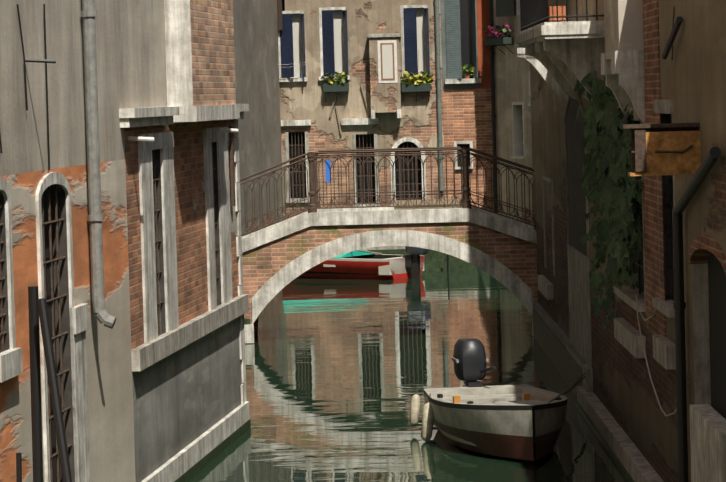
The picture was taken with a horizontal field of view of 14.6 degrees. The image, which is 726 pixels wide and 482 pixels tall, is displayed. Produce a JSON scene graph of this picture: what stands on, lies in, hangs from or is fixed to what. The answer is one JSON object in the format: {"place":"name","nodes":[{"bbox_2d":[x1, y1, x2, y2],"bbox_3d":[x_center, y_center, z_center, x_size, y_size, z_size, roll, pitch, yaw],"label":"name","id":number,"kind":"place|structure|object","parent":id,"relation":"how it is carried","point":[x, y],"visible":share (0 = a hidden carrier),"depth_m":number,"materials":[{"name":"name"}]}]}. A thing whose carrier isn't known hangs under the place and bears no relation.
{"place":"outdoors","nodes":[
{"label":"outdoors","id":0,"kind":"place"},
{"bbox_2d":[188,269,627,481],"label":"water","id":1,"kind":"structure","parent":0,"point":[338,371],"depth_m":44.01,"materials":[{"name":"green liquid"}]},
{"bbox_2d":[16,286,71,481],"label":"mooring poles","id":2,"kind":"object","parent":1,"relation":"in","point":[38,308],"visible":1,"depth_m":22.83,"materials":[{"name":"black wood"}]},
{"bbox_2d":[0,0,250,481],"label":"building","id":3,"kind":"structure","parent":1,"relation":"on","point":[120,227],"depth_m":29.75,"materials":[{"name":"paint"}]},
{"bbox_2d":[298,246,428,279],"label":"red boat","id":4,"kind":"object","parent":1,"relation":"on","point":[361,264],"visible":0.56,"depth_m":68.60,"materials":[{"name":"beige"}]},
{"bbox_2d":[277,0,493,269],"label":"building","id":5,"kind":"structure","parent":1,"relation":"on","point":[369,74],"depth_m":71.35,"materials":[{"name":"stone"}]},
{"bbox_2d":[233,0,282,236],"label":"bank building","id":6,"kind":"structure","parent":5,"relation":"attached to","point":[257,86],"depth_m":62.41,"materials":[{"name":"paint"}]},
{"bbox_2d":[241,205,537,343],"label":"bridge","id":7,"kind":"structure","parent":1,"relation":"in","point":[277,258],"depth_m":51.29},
{"bbox_2d":[240,146,535,235],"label":"bridge railing","id":8,"kind":"object","parent":7,"relation":"on","point":[314,205],"visible":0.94,"depth_m":51.39,"materials":[{"name":"black metal"}]},
{"bbox_2d":[447,254,448,270],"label":"poles","id":9,"kind":"object","parent":1,"relation":"in","point":[447,262],"depth_m":70.92,"materials":[{"name":"black"}]},
{"bbox_2d":[410,338,584,464],"bbox_3d":[1.663,2.155,36.877,2.199,1.600,6.400,-1,3,8],"label":"white boat","id":10,"kind":"object","parent":1,"relation":"on","point":[514,422],"visible":0.96,"depth_m":34.80,"materials":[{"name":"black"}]},
{"bbox_2d":[482,0,533,224],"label":"building","id":11,"kind":"structure","parent":1,"relation":"on","point":[511,107],"depth_m":69.64,"materials":[{"name":"paint"}]},
{"bbox_2d":[530,0,725,481],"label":"building wall","id":12,"kind":"structure","parent":1,"relation":"in","point":[649,390],"depth_m":30.05,"materials":[{"name":"grey paint"}]},
{"bbox_2d":[516,0,604,100],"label":"balcony","id":13,"kind":"structure","parent":12,"relation":"attached to","point":[559,55],"depth_m":35.85,"materials":[{"name":"grey stone"}]},
{"bbox_2d":[573,70,643,330],"bbox_3d":[2.976,-0.475,34.650,0.441,3.311,7.631,-2,3,0],"label":"ivy creeper","id":14,"kind":"object","parent":12,"relation":"attached to","point":[606,168],"visible":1,"depth_m":33.20,"materials":[{"name":"green plant"}]},
{"bbox_2d":[601,0,645,122],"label":"wall","id":15,"kind":"structure","parent":12,"relation":"attached to","point":[622,64],"depth_m":30.79,"materials":[{"name":"grey paint"}]},
{"bbox_2d":[622,123,700,175],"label":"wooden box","id":16,"kind":"structure","parent":12,"relation":"attached to","point":[666,149],"depth_m":25.98,"materials":[{"name":"wood"}]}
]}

